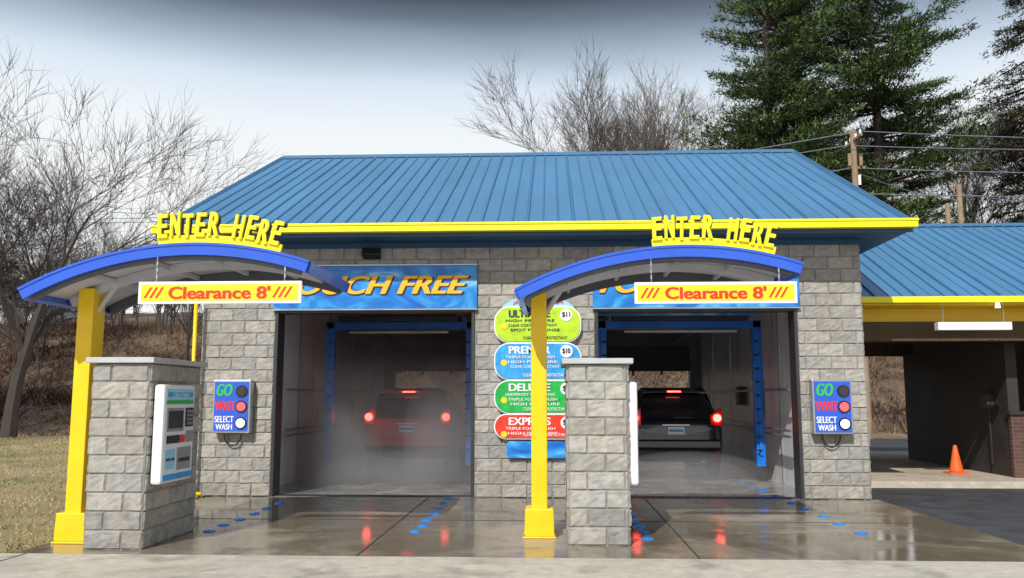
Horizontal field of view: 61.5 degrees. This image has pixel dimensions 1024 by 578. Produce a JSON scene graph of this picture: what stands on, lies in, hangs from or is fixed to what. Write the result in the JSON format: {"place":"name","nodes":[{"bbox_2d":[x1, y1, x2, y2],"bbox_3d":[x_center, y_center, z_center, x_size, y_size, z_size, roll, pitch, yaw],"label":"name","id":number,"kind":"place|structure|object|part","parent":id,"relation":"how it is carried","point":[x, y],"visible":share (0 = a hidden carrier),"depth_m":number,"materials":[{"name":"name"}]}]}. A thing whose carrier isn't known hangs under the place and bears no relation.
{"place":"outdoors","nodes":[
{"label":"outdoors","id":0,"kind":"place"},
{"bbox_2d":[0,432,208,552],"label":"grass","id":1,"kind":"structure","parent":0,"point":[34,541],"depth_m":14.64,"materials":[{"name":"brown plant"}]},
{"bbox_2d":[83,357,207,549],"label":"block pier","id":2,"kind":"structure","parent":0,"point":[129,506],"depth_m":9.05,"materials":[{"name":"stone"}]},
{"bbox_2d":[150,384,194,484],"bbox_3d":[-3.719,1.585,9.478,0.138,1.050,0.800,0,-7,3],"label":"pay station","id":3,"kind":"object","parent":2,"relation":"attached to","point":[172,433],"visible":1,"depth_m":9.30,"materials":[{"name":"white metal"}]},
{"bbox_2d":[0,312,907,552],"bbox_3d":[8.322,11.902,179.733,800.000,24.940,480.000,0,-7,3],"label":"ground","id":4,"kind":"structure","parent":0,"point":[885,382],"depth_m":39.13,"materials":[{"name":"brown plant"}]},
{"bbox_2d":[0,168,24,283],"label":"bare tree","id":5,"kind":"object","parent":4,"relation":"on","point":[4,220],"visible":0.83,"depth_m":34.64,"materials":[{"name":"brown plant"}]},
{"bbox_2d":[0,280,77,320],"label":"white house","id":6,"kind":"structure","parent":4,"relation":"on","point":[70,316],"depth_m":82.12,"materials":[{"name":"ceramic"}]},
{"bbox_2d":[0,103,121,315],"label":"bare tree","id":7,"kind":"object","parent":4,"relation":"on","point":[31,239],"visible":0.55,"depth_m":39.34,"materials":[{"name":"brown plant"}]},
{"bbox_2d":[0,34,287,437],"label":"bare tree","id":8,"kind":"object","parent":4,"relation":"on","point":[24,347],"visible":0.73,"depth_m":36.74,"materials":[{"name":"brown plant"}]},
{"bbox_2d":[192,304,201,495],"bbox_3d":[-5.003,1.689,13.692,0.250,3.200,0.057,0,-7,3],"label":"yellow pipe","id":9,"kind":"object","parent":4,"relation":"on","point":[194,344],"visible":0.17,"depth_m":13.79,"materials":[{"name":"metal"}]},
{"bbox_2d":[0,313,906,435],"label":"hillside brush","id":10,"kind":"object","parent":4,"relation":"on","point":[151,329],"visible":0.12,"depth_m":45.19,"materials":[{"name":"brown plant"}]},
{"bbox_2d":[0,193,1023,378],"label":"distant trees","id":11,"kind":"object","parent":4,"relation":"on","point":[167,308],"visible":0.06,"depth_m":52.90,"materials":[{"name":"brown plant"}]},
{"bbox_2d":[16,496,1023,561],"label":"concrete apron","id":12,"kind":"object","parent":4,"relation":"on","point":[746,529],"visible":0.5,"depth_m":10.03,"materials":[{"name":"grey concrete"}]},
{"bbox_2d":[17,242,349,543],"bbox_3d":[-3.561,1.198,9.601,3.084,3.150,1.824,0,-7,3],"label":"entrance canopy","id":13,"kind":"object","parent":12,"relation":"on","point":[94,291],"visible":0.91,"depth_m":9.46,"materials":[{"name":"yellow metal"}]},
{"bbox_2d":[138,257,301,303],"bbox_3d":[-2.998,-0.105,8.840,1.700,0.515,0.041,0,-7,3],"label":"clearance sign","id":14,"kind":"object","parent":13,"relation":"attached to","point":[239,292],"visible":1,"depth_m":8.81,"materials":[{"name":"yellow plastic"}]},
{"bbox_2d":[157,212,287,251],"bbox_3d":[-2.994,-0.586,8.887,1.355,0.424,0.069,0,-7,3],"label":"enter here sign","id":15,"kind":"object","parent":13,"relation":"attached to","point":[247,227],"visible":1,"depth_m":8.87,"materials":[{"name":"yellow metal"}]},
{"bbox_2d":[202,502,283,531],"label":"lane marker buttons","id":16,"kind":"object","parent":12,"relation":"on","point":[222,524],"visible":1,"depth_m":11.05,"materials":[{"name":"plastic"}]},
{"bbox_2d":[409,497,452,532],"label":"lane marker buttons","id":17,"kind":"object","parent":12,"relation":"on","point":[421,525],"visible":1,"depth_m":10.99,"materials":[{"name":"blue plastic"}]},
{"bbox_2d":[1,497,953,560],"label":"pavement joints","id":18,"kind":"object","parent":12,"relation":"on","point":[524,520],"visible":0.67,"depth_m":10.89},
{"bbox_2d":[631,512,653,539],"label":"lane marker buttons","id":19,"kind":"object","parent":12,"relation":"on","point":[642,531],"visible":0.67,"depth_m":10.06,"materials":[{"name":"blue plastic"}]},
{"bbox_2d":[514,245,803,538],"bbox_3d":[1.597,1.219,9.862,3.084,3.174,1.824,0,-7,3],"label":"entrance canopy","id":20,"kind":"object","parent":12,"relation":"on","point":[539,298],"visible":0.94,"depth_m":9.76,"materials":[{"name":"yellow metal"}]},
{"bbox_2d":[651,215,778,253],"bbox_3d":[2.165,-0.576,9.149,1.356,0.428,0.069,0,-7,3],"label":"enter here sign","id":21,"kind":"object","parent":20,"relation":"attached to","point":[743,243],"visible":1,"depth_m":9.13,"materials":[{"name":"yellow metal"}]},
{"bbox_2d":[634,259,797,303],"bbox_3d":[2.149,-0.102,9.104,1.700,0.515,0.041,0,-7,3],"label":"clearance sign","id":22,"kind":"object","parent":20,"relation":"attached to","point":[779,291],"visible":1,"depth_m":9.07,"materials":[{"name":"yellow plastic"}]},
{"bbox_2d":[730,476,867,533],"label":"lane marker buttons","id":23,"kind":"object","parent":12,"relation":"on","point":[823,516],"visible":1,"depth_m":12.08,"materials":[{"name":"plastic"}]},
{"bbox_2d":[272,314,794,498],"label":"bay floor and ceiling","id":24,"kind":"structure","parent":4,"relation":"on","point":[418,477],"depth_m":16.10,"materials":[{"name":"grey concrete"}]},
{"bbox_2d":[323,315,471,465],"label":"wash arch","id":25,"kind":"structure","parent":24,"relation":"on","point":[444,324],"depth_m":16.34,"materials":[{"name":"metal"}]},
{"bbox_2d":[363,388,465,471],"bbox_3d":[-2.031,3.171,19.671,2.180,1.758,4.596,0,-7,3],"label":"red suv","id":26,"kind":"object","parent":24,"relation":"on","point":[401,424],"visible":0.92,"depth_m":17.56,"materials":[{"name":"paint"}]},
{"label":"windows","id":27,"kind":"part","parent":26,"relation":"part of","materials":[{"name":"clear glass"}]},
{"bbox_2d":[269,308,804,498],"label":"door frames and rails","id":28,"kind":"structure","parent":24,"relation":"attached to","point":[451,360],"depth_m":13.98,"materials":[{"name":"metal"}]},
{"bbox_2d":[598,313,760,315],"bbox_3d":[2.855,0.258,14.450,2.795,0.370,0.090,0,-7,3],"label":"bay header print","id":29,"kind":"object","parent":24,"relation":"attached to","point":[659,314],"visible":0.06,"depth_m":14.46},
{"bbox_2d":[637,388,722,475],"bbox_3d":[3.260,3.053,18.733,2.180,1.758,4.596,0,-7,3],"label":"black suv","id":30,"kind":"object","parent":24,"relation":"on","point":[685,425],"visible":0.73,"depth_m":16.59,"materials":[{"name":"paint"}]},
{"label":"windows","id":31,"kind":"part","parent":30,"relation":"part of","materials":[{"name":"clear glass"}]},
{"bbox_2d":[598,315,765,466],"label":"wash arch","id":32,"kind":"structure","parent":24,"relation":"on","point":[689,324],"depth_m":16.09,"materials":[{"name":"metal"}]},
{"bbox_2d":[196,245,871,499],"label":"walls","id":33,"kind":"structure","parent":4,"relation":"on","point":[311,403],"depth_m":18.00,"materials":[{"name":"grey stone"}]},
{"bbox_2d":[212,380,253,445],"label":"wash signal sign","id":34,"kind":"object","parent":33,"relation":"attached to","point":[233,403],"visible":1,"depth_m":13.69,"materials":[{"name":"blue plastic"}]},
{"bbox_2d":[361,248,380,258],"bbox_3d":[-2.293,-0.580,14.016,0.300,0.176,0.137,0,-7,3],"label":"wall lamp","id":35,"kind":"object","parent":33,"relation":"attached to","point":[370,253],"visible":1,"depth_m":13.97,"materials":[{"name":"black plastic"}]},
{"bbox_2d":[272,264,477,310],"bbox_3d":[-2.227,-0.027,13.972,3.350,0.745,0.063,0,-7,3],"label":"door sign","id":36,"kind":"object","parent":33,"relation":"attached to","point":[412,286],"visible":0.66,"depth_m":13.94,"materials":[{"name":"blue plastic"}]},
{"bbox_2d":[196,245,871,498],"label":"split face blocks","id":37,"kind":"structure","parent":33,"relation":"attached to","point":[501,265],"depth_m":13.74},
{"bbox_2d":[494,380,565,413],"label":"wash menu sign","id":38,"kind":"object","parent":37,"relation":"attached to","point":[512,396],"visible":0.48,"depth_m":13.57,"materials":[{"name":"green plastic"}]},
{"bbox_2d":[494,414,565,438],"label":"wash menu sign","id":39,"kind":"object","parent":37,"relation":"attached to","point":[512,426],"visible":0.62,"depth_m":13.51,"materials":[{"name":"red plastic"}]},
{"bbox_2d":[507,441,565,457],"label":"wash menu footer sign","id":40,"kind":"object","parent":37,"relation":"attached to","point":[522,449],"visible":0.53,"depth_m":13.49,"materials":[{"name":"blue plastic"}]},
{"bbox_2d":[494,306,580,342],"bbox_3d":[0.409,0.566,13.737,1.390,0.580,0.093,0,-7,3],"label":"wash menu sign","id":41,"kind":"object","parent":37,"relation":"attached to","point":[512,324],"visible":0.66,"depth_m":13.71,"materials":[{"name":"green plastic"}]},
{"bbox_2d":[501,299,574,308],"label":"wash menu header sign","id":42,"kind":"object","parent":41,"relation":"attached to","point":[513,302],"visible":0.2,"depth_m":13.79,"materials":[{"name":"white plastic"}]},
{"bbox_2d":[494,342,581,379],"bbox_3d":[0.409,1.147,13.663,1.390,0.590,0.093,0,-7,3],"label":"wash menu sign","id":43,"kind":"object","parent":37,"relation":"attached to","point":[512,361],"visible":0.72,"depth_m":13.64,"materials":[{"name":"blue plastic"}]},
{"bbox_2d":[175,228,910,253],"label":"soffit and frieze","id":44,"kind":"structure","parent":33,"relation":"on","point":[865,240],"depth_m":13.70,"materials":[{"name":"metal"}]},
{"bbox_2d":[150,218,918,234],"bbox_3d":[0.232,-0.961,13.236,11.780,0.135,0.145,0,-7,3],"label":"gutter","id":45,"kind":"object","parent":44,"relation":"attached to","point":[621,225],"visible":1,"depth_m":13.17,"materials":[{"name":"yellow metal"}]},
{"bbox_2d":[156,149,913,237],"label":"metal roof","id":46,"kind":"structure","parent":44,"relation":"attached to","point":[589,186],"depth_m":15.89,"materials":[{"name":"blue metal"}]},
{"bbox_2d":[592,276,800,308],"bbox_3d":[2.928,-0.057,13.735,3.290,0.745,0.063,0,-7,3],"label":"door sign","id":47,"kind":"object","parent":33,"relation":"attached to","point":[619,297],"visible":0.06,"depth_m":13.72,"materials":[{"name":"plastic"}]},
{"bbox_2d":[809,379,853,447],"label":"wash signal sign","id":48,"kind":"object","parent":33,"relation":"attached to","point":[831,407],"visible":1,"depth_m":13.26,"materials":[{"name":"blue plastic"}]},
{"bbox_2d":[859,223,1023,303],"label":"metal roof","id":49,"kind":"structure","parent":33,"relation":"on","point":[963,259],"depth_m":16.97,"materials":[{"name":"blue metal"}]},
{"bbox_2d":[861,296,1023,302],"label":"gutter","id":50,"kind":"object","parent":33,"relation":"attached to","point":[956,299],"depth_m":14.94,"materials":[{"name":"yellow metal"}]},
{"bbox_2d":[451,34,689,151],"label":"bare tree","id":51,"kind":"object","parent":4,"relation":"on","point":[599,131],"visible":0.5,"depth_m":62.34,"materials":[{"name":"brown plant"}]},
{"bbox_2d":[506,44,737,152],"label":"bare tree","id":52,"kind":"object","parent":4,"relation":"on","point":[688,136],"visible":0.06,"depth_m":67.23,"materials":[{"name":"brown plant"}]},
{"bbox_2d":[590,54,753,151],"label":"bare tree","id":53,"kind":"object","parent":4,"relation":"on","point":[654,131],"visible":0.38,"depth_m":59.78,"materials":[{"name":"brown plant"}]},
{"bbox_2d":[675,0,897,199],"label":"pine tree","id":54,"kind":"object","parent":4,"relation":"on","point":[767,95],"visible":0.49,"depth_m":49.43,"materials":[{"name":"green plant"}]},
{"bbox_2d":[712,0,911,189],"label":"pine tree","id":55,"kind":"object","parent":4,"relation":"on","point":[834,89],"visible":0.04,"depth_m":55.29,"materials":[{"name":"green plant"}]},
{"bbox_2d":[844,129,872,438],"bbox_3d":[13.714,-0.268,33.701,0.690,12.300,1.800,0,-7,3],"label":"utility pole","id":56,"kind":"object","parent":4,"relation":"on","point":[852,161],"visible":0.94,"depth_m":34.12,"materials":[{"name":"brown wood"}]},
{"bbox_2d":[0,131,1023,245],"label":"overhead wires","id":57,"kind":"object","parent":56,"relation":"attached to","point":[837,170],"visible":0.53,"depth_m":34.51,"materials":[{"name":"black metal"}]},
{"bbox_2d":[737,0,1002,223],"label":"pine tree","id":58,"kind":"object","parent":4,"relation":"on","point":[878,96],"visible":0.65,"depth_m":50.73,"materials":[{"name":"green plant"}]},
{"bbox_2d":[788,109,959,216],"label":"bare tree","id":59,"kind":"object","parent":4,"relation":"on","point":[890,157],"visible":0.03,"depth_m":64.82,"materials":[{"name":"brown plant"}]},
{"bbox_2d":[869,438,1023,544],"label":"asphalt lot","id":60,"kind":"structure","parent":4,"relation":"on","point":[997,512],"depth_m":12.87,"materials":[{"name":"grey asphalt"}]},
{"bbox_2d":[870,451,1023,488],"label":"floor slab","id":61,"kind":"structure","parent":4,"relation":"on","point":[895,469],"depth_m":16.04,"materials":[{"name":"concrete"}]},
{"bbox_2d":[862,303,1023,477],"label":"walls and beams","id":62,"kind":"structure","parent":61,"relation":"on","point":[950,377],"depth_m":17.03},
{"bbox_2d":[934,305,1011,330],"bbox_3d":[8.073,0.493,15.075,1.260,0.460,0.150,0,-7,3],"label":"tube light fixture","id":63,"kind":"object","parent":62,"relation":"attached to","point":[960,326],"visible":1,"depth_m":14.98,"materials":[{"name":"white plastic"}]},
{"bbox_2d":[980,394,993,463],"bbox_3d":[9.212,2.703,16.609,0.130,1.320,0.250,0,-7,3],"label":"coin box","id":64,"kind":"object","parent":62,"relation":"attached to","point":[987,401],"visible":1,"depth_m":16.56,"materials":[{"name":"metal"}]},
{"bbox_2d":[942,445,970,473],"bbox_3d":[8.636,3.313,16.736,0.380,0.538,0.380,0,-7,3],"label":"traffic cone","id":65,"kind":"object","parent":61,"relation":"on","point":[956,466],"visible":1,"depth_m":16.66,"materials":[{"name":"orange plastic"}]},
{"bbox_2d":[945,203,950,222],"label":"utility pole","id":66,"kind":"object","parent":4,"relation":"on","point":[947,214],"visible":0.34,"depth_m":40.28,"materials":[{"name":"brown wood"}]},
{"bbox_2d":[888,91,1023,223],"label":"bare tree","id":67,"kind":"object","parent":4,"relation":"on","point":[976,187],"visible":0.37,"depth_m":54.66,"materials":[{"name":"brown plant"}]},
{"bbox_2d":[956,184,963,222],"bbox_3d":[19.738,0.844,37.316,0.320,11.000,0.304,0,-7,3],"label":"utility pole","id":68,"kind":"object","parent":4,"relation":"on","point":[960,205],"visible":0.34,"depth_m":37.81,"materials":[{"name":"brown wood"}]},
{"bbox_2d":[930,180,1021,222],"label":"bare tree","id":69,"kind":"object","parent":4,"relation":"on","point":[985,204],"visible":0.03,"depth_m":60.03,"materials":[{"name":"brown plant"}]},
{"bbox_2d":[951,79,1023,219],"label":"bare tree","id":70,"kind":"object","parent":4,"relation":"on","point":[1003,169],"visible":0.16,"depth_m":59.80,"materials":[{"name":"brown plant"}]},
{"bbox_2d":[959,0,1023,222],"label":"spruce tree","id":71,"kind":"object","parent":4,"relation":"on","point":[1015,114],"visible":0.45,"depth_m":52.44,"materials":[{"name":"green plant"}]},
{"bbox_2d":[0,553,1023,577],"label":"concrete driveway","id":72,"kind":"structure","parent":0,"point":[33,565],"depth_m":7.95,"materials":[{"name":"grey concrete"}]},
{"bbox_2d":[0,0,1023,313],"label":"sky","id":73,"kind":"structure","parent":0,"point":[316,77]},
{"bbox_2d":[284,313,791,482],"bbox_3d":[0.605,2.288,19.308,9.010,3.380,9.100,0,-7,3],"label":"bay pipework","id":74,"kind":"object","parent":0,"point":[740,391],"visible":0.66,"depth_m":17.54,"materials":[{"name":"grey metal"}]},
{"bbox_2d":[561,358,632,545],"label":"block pier","id":75,"kind":"structure","parent":0,"point":[597,475],"depth_m":9.25,"materials":[{"name":"stone"}]},
{"bbox_2d":[627,382,638,484],"bbox_3d":[1.338,1.616,9.723,0.138,1.110,0.800,0,-7,3],"label":"pay station","id":76,"kind":"object","parent":75,"relation":"attached to","point":[633,435],"visible":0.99,"depth_m":9.33,"materials":[{"name":"white metal"}]}
]}

